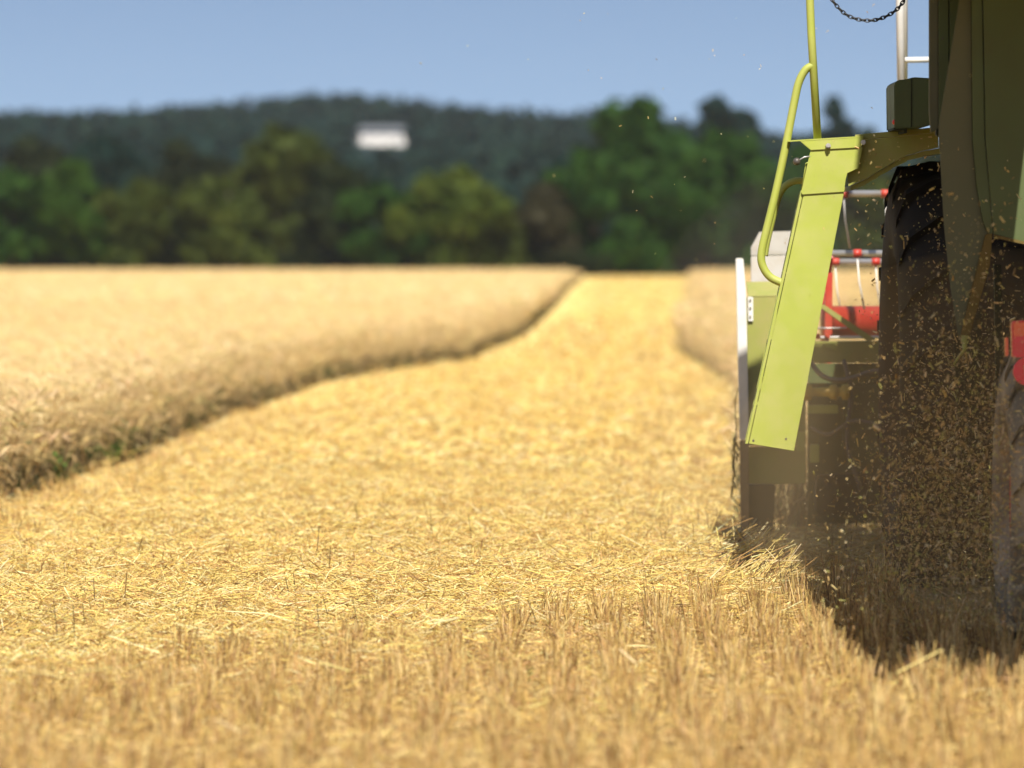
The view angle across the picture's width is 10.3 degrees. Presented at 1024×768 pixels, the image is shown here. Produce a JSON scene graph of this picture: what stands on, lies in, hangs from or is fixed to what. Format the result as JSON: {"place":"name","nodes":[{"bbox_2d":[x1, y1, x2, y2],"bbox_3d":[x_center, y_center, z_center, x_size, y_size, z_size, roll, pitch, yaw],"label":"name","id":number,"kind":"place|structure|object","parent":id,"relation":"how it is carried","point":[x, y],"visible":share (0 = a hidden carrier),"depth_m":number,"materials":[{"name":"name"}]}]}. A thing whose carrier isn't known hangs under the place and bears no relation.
{"place":"outdoors","nodes":[
{"label":"outdoors","id":0,"kind":"place"},
{"bbox_2d":[26,134,555,269],"bbox_3d":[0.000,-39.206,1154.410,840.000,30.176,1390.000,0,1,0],"label":"hill","id":1,"kind":"structure","parent":0,"point":[366,151],"depth_m":1074.60,"materials":[{"name":"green plant"}]},
{"bbox_2d":[355,126,405,145],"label":"house","id":2,"kind":"structure","parent":1,"relation":"on","point":[378,135],"depth_m":1109.20,"materials":[{"name":"white paint"}]},
{"bbox_2d":[0,89,938,258],"bbox_3d":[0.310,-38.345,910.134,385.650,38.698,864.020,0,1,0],"label":"forest","id":3,"kind":"object","parent":1,"relation":"on","point":[509,154],"visible":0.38,"depth_m":902.59,"materials":[{"name":"green plant"}]},
{"bbox_2d":[693,93,762,216],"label":"broadleaf tree","id":4,"kind":"object","parent":1,"relation":"on","point":[715,111],"visible":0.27,"depth_m":558.18,"materials":[{"name":"green plant"}]},
{"bbox_2d":[809,94,857,140],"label":"broadleaf tree","id":5,"kind":"object","parent":1,"relation":"on","point":[833,113],"visible":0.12,"depth_m":558.59,"materials":[{"name":"green plant"}]},
{"bbox_2d":[852,125,895,176],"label":"broadleaf tree","id":6,"kind":"object","parent":1,"relation":"on","point":[867,130],"visible":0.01,"depth_m":598.88,"materials":[{"name":"green plant"}]},
{"bbox_2d":[0,0,938,140],"label":"sky","id":7,"kind":"structure","parent":0,"point":[60,55],"materials":[{"name":"blue"}]},
{"bbox_2d":[0,270,1018,767],"bbox_3d":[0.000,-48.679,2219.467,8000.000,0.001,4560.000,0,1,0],"label":"ground","id":8,"kind":"structure","parent":0,"point":[560,308],"depth_m":34.89,"materials":[{"name":"soil"}]},
{"bbox_2d":[0,164,70,269],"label":"broadleaf tree","id":9,"kind":"object","parent":8,"relation":"on","point":[19,190],"visible":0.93,"depth_m":344.27,"materials":[{"name":"green plant"}]},
{"bbox_2d":[2,133,70,264],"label":"broadleaf tree","id":10,"kind":"object","parent":8,"relation":"on","point":[33,156],"visible":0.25,"depth_m":428.52,"materials":[{"name":"green plant"}]},
{"bbox_2d":[48,450,80,488],"bbox_3d":[-2.402,0.453,30.556,0.197,0.240,0.142,0,1,0],"label":"weed","id":11,"kind":"object","parent":8,"relation":"on","point":[57,455],"visible":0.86,"depth_m":30.55,"materials":[{"name":"green plant"}]},
{"bbox_2d":[26,156,122,267],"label":"broadleaf tree","id":12,"kind":"object","parent":8,"relation":"on","point":[70,187],"visible":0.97,"depth_m":344.89,"materials":[{"name":"green plant"}]},
{"bbox_2d":[72,132,152,194],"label":"broadleaf tree","id":13,"kind":"object","parent":8,"relation":"on","point":[118,164],"visible":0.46,"depth_m":438.03,"materials":[{"name":"green plant"}]},
{"bbox_2d":[101,439,127,470],"bbox_3d":[-2.325,0.414,33.265,0.152,0.197,0.149,-1,1,-22],"label":"weed","id":14,"kind":"object","parent":8,"relation":"on","point":[112,465],"visible":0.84,"depth_m":33.28,"materials":[{"name":"green plant"}]},
{"bbox_2d":[91,175,177,270],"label":"broadleaf tree","id":15,"kind":"object","parent":8,"relation":"on","point":[142,229],"visible":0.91,"depth_m":343.90,"materials":[{"name":"green plant"}]},
{"bbox_2d":[156,178,186,269],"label":"broadleaf tree","id":16,"kind":"object","parent":8,"relation":"on","point":[176,185],"visible":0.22,"depth_m":347.95,"materials":[{"name":"green plant"}]},
{"bbox_2d":[148,136,233,184],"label":"broadleaf tree","id":17,"kind":"object","parent":8,"relation":"on","point":[180,157],"visible":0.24,"depth_m":433.93,"materials":[{"name":"green plant"}]},
{"bbox_2d":[172,174,278,269],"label":"broadleaf tree","id":18,"kind":"object","parent":8,"relation":"on","point":[226,225],"visible":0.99,"depth_m":343.55,"materials":[{"name":"green plant"}]},
{"bbox_2d":[228,123,337,257],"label":"broadleaf tree","id":19,"kind":"object","parent":8,"relation":"on","point":[276,158],"visible":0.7,"depth_m":378.09,"materials":[{"name":"green plant"}]},
{"bbox_2d":[0,267,583,503],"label":"standing crop","id":20,"kind":"object","parent":8,"relation":"on","point":[93,362],"visible":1,"depth_m":58.55,"materials":[{"name":"beige plant"}]},
{"bbox_2d":[288,161,372,269],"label":"broadleaf tree","id":21,"kind":"object","parent":8,"relation":"on","point":[326,183],"visible":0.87,"depth_m":346.86,"materials":[{"name":"green plant"}]},
{"bbox_2d":[333,180,437,270],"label":"broadleaf tree","id":22,"kind":"object","parent":8,"relation":"on","point":[357,206],"visible":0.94,"depth_m":344.93,"materials":[{"name":"green plant"}]},
{"bbox_2d":[0,241,881,275],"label":"undergrowth","id":23,"kind":"object","parent":8,"relation":"on","point":[588,266],"visible":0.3,"depth_m":346.98,"materials":[{"name":"green plant"}]},
{"bbox_2d":[378,163,519,270],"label":"broadleaf tree","id":24,"kind":"object","parent":8,"relation":"on","point":[460,209],"visible":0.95,"depth_m":343.73,"materials":[{"name":"green plant"}]},
{"bbox_2d":[478,218,533,270],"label":"broadleaf tree","id":25,"kind":"object","parent":8,"relation":"on","point":[508,242],"visible":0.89,"depth_m":345.74,"materials":[{"name":"green plant"}]},
{"bbox_2d":[0,275,1023,767],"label":"loose straw","id":26,"kind":"object","parent":8,"relation":"on","point":[106,617],"visible":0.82,"depth_m":23.57,"materials":[{"name":"yellow plant"}]},
{"bbox_2d":[0,313,1023,767],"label":"stubble","id":27,"kind":"object","parent":8,"relation":"on","point":[886,725],"visible":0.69,"depth_m":15.65,"materials":[{"name":"yellow plant"}]},
{"bbox_2d":[513,180,581,265],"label":"broadleaf tree","id":28,"kind":"object","parent":8,"relation":"on","point":[542,216],"visible":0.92,"depth_m":348.11,"materials":[{"name":"brown plant"}]},
{"bbox_2d":[530,155,613,237],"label":"broadleaf tree","id":29,"kind":"object","parent":8,"relation":"on","point":[557,161],"visible":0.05,"depth_m":418.70,"materials":[{"name":"green plant"}]},
{"bbox_2d":[540,144,653,275],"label":"broadleaf tree","id":30,"kind":"object","parent":8,"relation":"on","point":[592,187],"visible":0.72,"depth_m":350.86,"materials":[{"name":"green plant"}]},
{"bbox_2d":[588,91,689,275],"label":"broadleaf tree","id":31,"kind":"object","parent":8,"relation":"on","point":[638,137],"visible":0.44,"depth_m":364.15,"materials":[{"name":"green plant"}]},
{"bbox_2d":[616,169,707,275],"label":"broadleaf tree","id":32,"kind":"object","parent":8,"relation":"on","point":[670,225],"visible":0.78,"depth_m":353.89,"materials":[{"name":"green plant"}]},
{"bbox_2d":[629,124,740,270],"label":"broadleaf tree","id":33,"kind":"object","parent":8,"relation":"on","point":[685,157],"visible":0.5,"depth_m":359.18,"materials":[{"name":"green plant"}]},
{"bbox_2d":[691,132,847,269],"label":"broadleaf tree","id":34,"kind":"object","parent":8,"relation":"on","point":[745,157],"visible":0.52,"depth_m":358.73,"materials":[{"name":"green plant"}]},
{"bbox_2d":[667,266,880,531],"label":"standing crop","id":35,"kind":"object","parent":8,"relation":"on","point":[705,324],"visible":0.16,"depth_m":65.24,"materials":[{"name":"beige plant"}]},
{"bbox_2d":[785,139,852,244],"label":"broadleaf tree","id":36,"kind":"object","parent":8,"relation":"on","point":[800,150],"visible":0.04,"depth_m":363.06,"materials":[{"name":"green plant"}]},
{"bbox_2d":[834,175,896,269],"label":"broadleaf tree","id":37,"kind":"object","parent":8,"relation":"on","point":[870,226],"visible":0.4,"depth_m":360.20,"materials":[{"name":"green plant"}]},
{"bbox_2d":[736,0,1023,650],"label":"combine harvester","id":38,"kind":"object","parent":8,"relation":"on","point":[976,117],"visible":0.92,"depth_m":21.28,"materials":[{"name":"paint"}]},
{"bbox_2d":[731,388,739,495],"bbox_3d":[0.962,0.252,24.521,0.038,0.468,0.036,0,1,0],"label":"wheat stalk","id":39,"kind":"object","parent":38,"relation":"hanging from","point":[733,486],"visible":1,"depth_m":24.52,"materials":[{"name":"beige plant"}]},
{"bbox_2d":[919,154,939,162],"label":"broadleaf tree","id":40,"kind":"object","parent":8,"relation":"on","point":[931,158],"visible":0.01,"depth_m":367.11,"materials":[{"name":"green plant"}]},
{"bbox_2d":[420,1,1023,631],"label":"flying chaff","id":41,"kind":"object","parent":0,"point":[952,533],"visible":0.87,"depth_m":18.00,"materials":[{"name":"beige plant"}]}
]}

